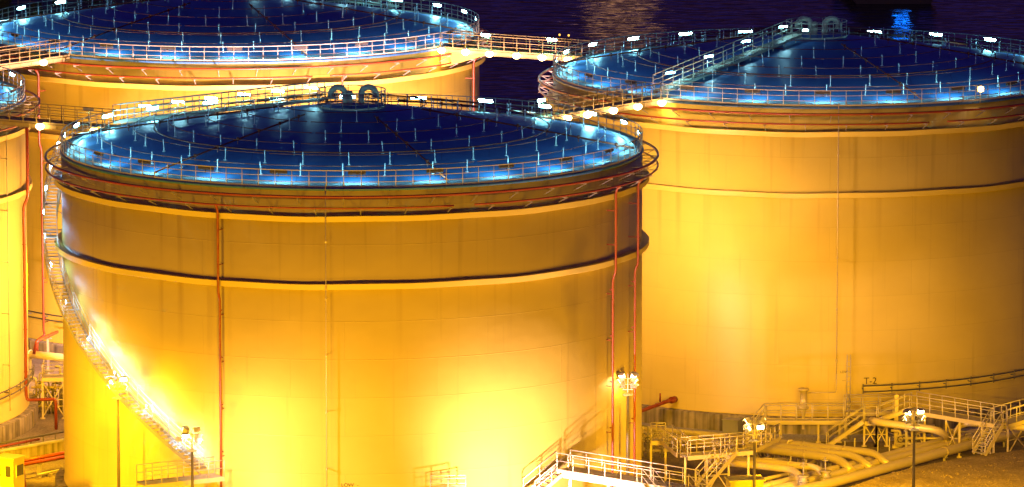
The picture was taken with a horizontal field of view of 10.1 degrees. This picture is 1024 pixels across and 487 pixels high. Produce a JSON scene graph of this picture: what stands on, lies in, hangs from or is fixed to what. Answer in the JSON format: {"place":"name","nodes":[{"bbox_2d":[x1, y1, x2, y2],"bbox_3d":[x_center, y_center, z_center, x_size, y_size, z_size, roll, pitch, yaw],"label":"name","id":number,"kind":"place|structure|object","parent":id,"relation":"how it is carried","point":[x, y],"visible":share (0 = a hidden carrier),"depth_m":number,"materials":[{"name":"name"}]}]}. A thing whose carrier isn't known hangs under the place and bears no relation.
{"place":"outdoors","nodes":[
{"label":"outdoors","id":0,"kind":"place"},
{"bbox_2d":[0,0,158,20],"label":"terrain","id":1,"kind":"structure","parent":0,"point":[20,2],"depth_m":666.62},
{"bbox_2d":[0,0,13,16],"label":"shrub","id":2,"kind":"object","parent":1,"relation":"on","point":[4,3],"visible":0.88,"depth_m":654.81,"materials":[{"name":"green plant"}]},
{"bbox_2d":[26,2,43,15],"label":"shrub","id":3,"kind":"object","parent":1,"relation":"on","point":[35,5],"visible":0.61,"depth_m":652.54,"materials":[{"name":"green plant"}]},
{"bbox_2d":[51,0,65,6],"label":"shrub","id":4,"kind":"object","parent":1,"relation":"on","point":[53,1],"visible":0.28,"depth_m":664.98,"materials":[{"name":"green plant"}]},
{"bbox_2d":[136,456,224,486],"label":"stair landing platform","id":5,"kind":"structure","parent":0,"point":[181,481],"depth_m":360.09,"materials":[{"name":"metal"}]},
{"bbox_2d":[0,359,1023,486],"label":"ground","id":6,"kind":"structure","parent":0,"point":[46,425],"depth_m":392.34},
{"bbox_2d":[0,453,25,486],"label":"yellow cabinet","id":7,"kind":"object","parent":6,"relation":"on","point":[11,470],"visible":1,"depth_m":363.79,"materials":[{"name":"metal"}]},
{"bbox_2d":[5,465,11,477],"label":"window frame","id":8,"kind":"structure","parent":7,"relation":"in","point":[8,468],"depth_m":363.56,"materials":[{"name":"yellow paint"}]},
{"bbox_2d":[16,463,23,476],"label":"window frame","id":9,"kind":"structure","parent":7,"relation":"in","point":[19,467],"depth_m":364.05,"materials":[{"name":"yellow paint"}]},
{"bbox_2d":[0,438,39,448],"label":"pipeline","id":10,"kind":"object","parent":6,"relation":"on","point":[25,442],"visible":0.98,"depth_m":393.71,"materials":[{"name":"paint"}]},
{"bbox_2d":[0,66,57,441],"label":"oil tank","id":11,"kind":"object","parent":6,"relation":"on","point":[19,400],"visible":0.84,"depth_m":400.19,"materials":[{"name":"metal"}]},
{"bbox_2d":[0,100,115,131],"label":"footbridge","id":12,"kind":"object","parent":11,"relation":"attached to","point":[36,122],"visible":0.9,"depth_m":389.48,"materials":[{"name":"paint"}]},
{"bbox_2d":[0,438,63,458],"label":"bund wall","id":13,"kind":"structure","parent":6,"relation":"on","point":[41,448],"depth_m":392.19,"materials":[{"name":"concrete"}]},
{"bbox_2d":[0,431,63,448],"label":"guard rail","id":14,"kind":"object","parent":13,"relation":"on","point":[31,437],"visible":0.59,"depth_m":394.71,"materials":[{"name":"metal"}]},
{"bbox_2d":[24,455,63,486],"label":"pipeline","id":15,"kind":"object","parent":6,"relation":"on","point":[40,462],"visible":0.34,"depth_m":385.46,"materials":[{"name":"paint"}]},
{"bbox_2d":[24,451,63,473],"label":"pipeline","id":16,"kind":"object","parent":6,"relation":"on","point":[44,456],"visible":0.45,"depth_m":386.81,"materials":[{"name":"paint"}]},
{"bbox_2d":[28,350,62,379],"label":"pipeline","id":17,"kind":"object","parent":6,"relation":"on","point":[42,355],"visible":0.41,"depth_m":421.45,"materials":[{"name":"paint"}]},
{"bbox_2d":[33,330,58,373],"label":"pipeline","id":18,"kind":"object","parent":6,"relation":"on","point":[47,336],"visible":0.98,"depth_m":422.23,"materials":[{"name":"paint"}]},
{"bbox_2d":[30,365,62,413],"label":"valve manifold","id":19,"kind":"object","parent":6,"relation":"on","point":[52,388],"visible":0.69,"depth_m":408.98,"materials":[{"name":"metal"}]},
{"bbox_2d":[36,469,58,476],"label":"pipeline","id":20,"kind":"object","parent":6,"relation":"on","point":[48,473],"visible":0.48,"depth_m":385.82,"materials":[{"name":"paint"}]},
{"bbox_2d":[40,359,63,418],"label":"pipe rack","id":21,"kind":"object","parent":6,"relation":"on","point":[52,378],"visible":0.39,"depth_m":406.81,"materials":[{"name":"metal"}]},
{"bbox_2d":[105,376,128,486],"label":"lamp mast","id":22,"kind":"object","parent":6,"relation":"on","point":[123,379],"visible":1,"depth_m":364.67,"materials":[{"name":"metal"}]},
{"bbox_2d":[181,425,203,486],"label":"lamp mast","id":23,"kind":"object","parent":6,"relation":"on","point":[186,434],"visible":1,"depth_m":357.90,"materials":[{"name":"metal"}]},
{"bbox_2d":[0,0,493,353],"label":"oil tank","id":24,"kind":"object","parent":6,"relation":"on","point":[136,50],"visible":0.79,"depth_m":430.25,"materials":[{"name":"metal"}]},
{"bbox_2d":[0,39,69,69],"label":"footbridge","id":25,"kind":"object","parent":24,"relation":"attached to","point":[34,60],"visible":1,"depth_m":424.27,"materials":[{"name":"paint"}]},
{"bbox_2d":[42,81,658,486],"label":"oil tank","id":26,"kind":"object","parent":6,"relation":"on","point":[348,289],"visible":0.98,"depth_m":363.70,"materials":[{"name":"metal"}]},
{"bbox_2d":[528,82,665,119],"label":"footbridge","id":27,"kind":"object","parent":26,"relation":"attached to","point":[616,106],"visible":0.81,"depth_m":397.72,"materials":[{"name":"paint"}]},
{"bbox_2d":[430,475,465,486],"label":"platform","id":28,"kind":"structure","parent":6,"relation":"on","point":[448,483],"depth_m":361.22,"materials":[{"name":"metal"}]},
{"bbox_2d":[523,449,709,486],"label":"access platform","id":29,"kind":"structure","parent":6,"relation":"on","point":[604,477],"depth_m":362.75,"materials":[{"name":"metal"}]},
{"bbox_2d":[616,371,638,474],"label":"lamp mast","id":30,"kind":"object","parent":6,"relation":"on","point":[633,384],"visible":0.97,"depth_m":371.66,"materials":[{"name":"metal"}]},
{"bbox_2d":[642,423,675,458],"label":"valve manifold","id":31,"kind":"object","parent":6,"relation":"on","point":[660,450],"visible":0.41,"depth_m":392.37,"materials":[{"name":"metal"}]},
{"bbox_2d":[644,431,723,447],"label":"pipeline","id":32,"kind":"object","parent":6,"relation":"on","point":[702,441],"visible":0.31,"depth_m":394.29,"materials":[{"name":"paint"}]},
{"bbox_2d":[644,426,755,438],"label":"pipeline","id":33,"kind":"object","parent":6,"relation":"on","point":[686,432],"visible":0.34,"depth_m":398.25,"materials":[{"name":"paint"}]},
{"bbox_2d":[650,422,779,486],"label":"pipe crossing","id":34,"kind":"object","parent":6,"relation":"on","point":[729,455],"visible":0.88,"depth_m":379.57,"materials":[{"name":"metal"}]},
{"bbox_2d":[724,475,765,486],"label":"yellow cabinet","id":35,"kind":"object","parent":6,"relation":"on","point":[740,481],"visible":1,"depth_m":359.84,"materials":[{"name":"metal"}]},
{"bbox_2d":[742,417,765,486],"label":"lamp mast","id":36,"kind":"object","parent":6,"relation":"on","point":[748,426],"visible":1,"depth_m":357.82,"materials":[{"name":"metal"}]},
{"bbox_2d":[709,458,808,484],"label":"pipeline","id":37,"kind":"object","parent":6,"relation":"on","point":[801,478],"visible":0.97,"depth_m":380.99,"materials":[{"name":"paint"}]},
{"bbox_2d":[744,433,792,460],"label":"valve manifold","id":38,"kind":"object","parent":6,"relation":"on","point":[777,457],"visible":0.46,"depth_m":390.03,"materials":[{"name":"metal"}]},
{"bbox_2d":[722,456,830,479],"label":"pipeline","id":39,"kind":"object","parent":6,"relation":"on","point":[823,474],"visible":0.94,"depth_m":381.69,"materials":[{"name":"paint"}]},
{"bbox_2d":[538,16,1023,434],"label":"oil tank","id":40,"kind":"object","parent":6,"relation":"on","point":[829,216],"visible":0.93,"depth_m":401.59,"materials":[{"name":"metal"}]},
{"bbox_2d":[438,31,590,66],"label":"footbridge","id":41,"kind":"object","parent":40,"relation":"attached to","point":[461,53],"visible":0.96,"depth_m":430.07,"materials":[{"name":"paint"}]},
{"bbox_2d":[725,441,855,472],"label":"pipeline","id":42,"kind":"object","parent":6,"relation":"on","point":[806,455],"visible":0.81,"depth_m":386.50,"materials":[{"name":"paint"}]},
{"bbox_2d":[764,460,821,481],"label":"pipeline","id":43,"kind":"object","parent":6,"relation":"on","point":[768,478],"visible":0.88,"depth_m":381.71,"materials":[{"name":"paint"}]},
{"bbox_2d":[743,403,844,442],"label":"catwalk","id":44,"kind":"object","parent":6,"relation":"on","point":[804,421],"visible":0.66,"depth_m":397.54,"materials":[{"name":"metal"}]},
{"bbox_2d":[725,438,873,467],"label":"pipeline","id":45,"kind":"object","parent":6,"relation":"on","point":[858,458],"visible":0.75,"depth_m":387.09,"materials":[{"name":"paint"}]},
{"bbox_2d":[725,434,890,463],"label":"pipeline","id":46,"kind":"object","parent":6,"relation":"on","point":[880,458],"visible":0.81,"depth_m":388.32,"materials":[{"name":"paint"}]},
{"bbox_2d":[764,427,985,486],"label":"pipeline","id":47,"kind":"object","parent":6,"relation":"on","point":[831,468],"visible":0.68,"depth_m":387.86,"materials":[{"name":"paint"}]},
{"bbox_2d":[892,394,898,447],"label":"steel column","id":48,"kind":"structure","parent":6,"relation":"on","point":[894,445],"depth_m":395.82,"materials":[{"name":"yellow metal"}]},
{"bbox_2d":[772,424,1023,486],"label":"pipeline","id":49,"kind":"object","parent":6,"relation":"on","point":[857,467],"visible":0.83,"depth_m":388.32,"materials":[{"name":"paint"}]},
{"bbox_2d":[793,430,1023,486],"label":"pipeline","id":50,"kind":"object","parent":6,"relation":"on","point":[944,452],"visible":0.83,"depth_m":386.37,"materials":[{"name":"paint"}]},
{"bbox_2d":[869,417,950,446],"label":"pipeline","id":51,"kind":"object","parent":6,"relation":"on","point":[943,434],"visible":0.96,"depth_m":392.72,"materials":[{"name":"paint"}]},
{"bbox_2d":[902,408,925,486],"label":"lamp mast","id":52,"kind":"object","parent":6,"relation":"on","point":[919,418],"visible":1,"depth_m":357.73,"materials":[{"name":"metal"}]},
{"bbox_2d":[891,425,974,447],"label":"valve manifold","id":53,"kind":"object","parent":6,"relation":"on","point":[900,438],"visible":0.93,"depth_m":394.94,"materials":[{"name":"metal"}]},
{"bbox_2d":[950,423,1023,453],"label":"pipeline","id":54,"kind":"object","parent":6,"relation":"on","point":[1019,427],"visible":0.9,"depth_m":393.77,"materials":[{"name":"paint"}]},
{"bbox_2d":[992,398,1023,451],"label":"side gallery","id":55,"kind":"object","parent":6,"relation":"on","point":[1016,420],"visible":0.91,"depth_m":392.61,"materials":[{"name":"metal"}]},
{"bbox_2d":[312,0,1023,115],"bbox_3d":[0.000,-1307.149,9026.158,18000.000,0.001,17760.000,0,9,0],"label":"sea","id":56,"kind":"structure","parent":0,"point":[517,79],"depth_m":669.42,"materials":[{"name":"blue liquid"}]},
{"bbox_2d":[642,422,978,441],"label":"pavement","id":57,"kind":"structure","parent":0,"point":[812,438],"depth_m":400.24,"materials":[{"name":"concrete"}]},
{"bbox_2d":[722,417,743,433],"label":"utility box","id":58,"kind":"object","parent":57,"relation":"on","point":[732,425],"visible":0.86,"depth_m":401.17,"materials":[{"name":"grey paint"}]},
{"bbox_2d":[727,422,735,431],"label":"box door","id":59,"kind":"structure","parent":58,"relation":"in","point":[731,426],"depth_m":401.06,"materials":[{"name":"grey paint"}]},
{"bbox_2d":[844,394,894,439],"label":"instrument platform","id":60,"kind":"structure","parent":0,"point":[849,411],"depth_m":399.13,"materials":[{"name":"metal"}]},
{"bbox_2d":[851,450,1023,486],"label":"gravel ground","id":61,"kind":"structure","parent":0,"point":[928,477],"depth_m":380.16,"materials":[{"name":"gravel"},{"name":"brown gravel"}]},
{"bbox_2d":[826,391,1006,457],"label":"crossing platform","id":62,"kind":"structure","parent":61,"relation":"on","point":[981,421],"depth_m":393.10,"materials":[{"name":"metal"}]}
]}

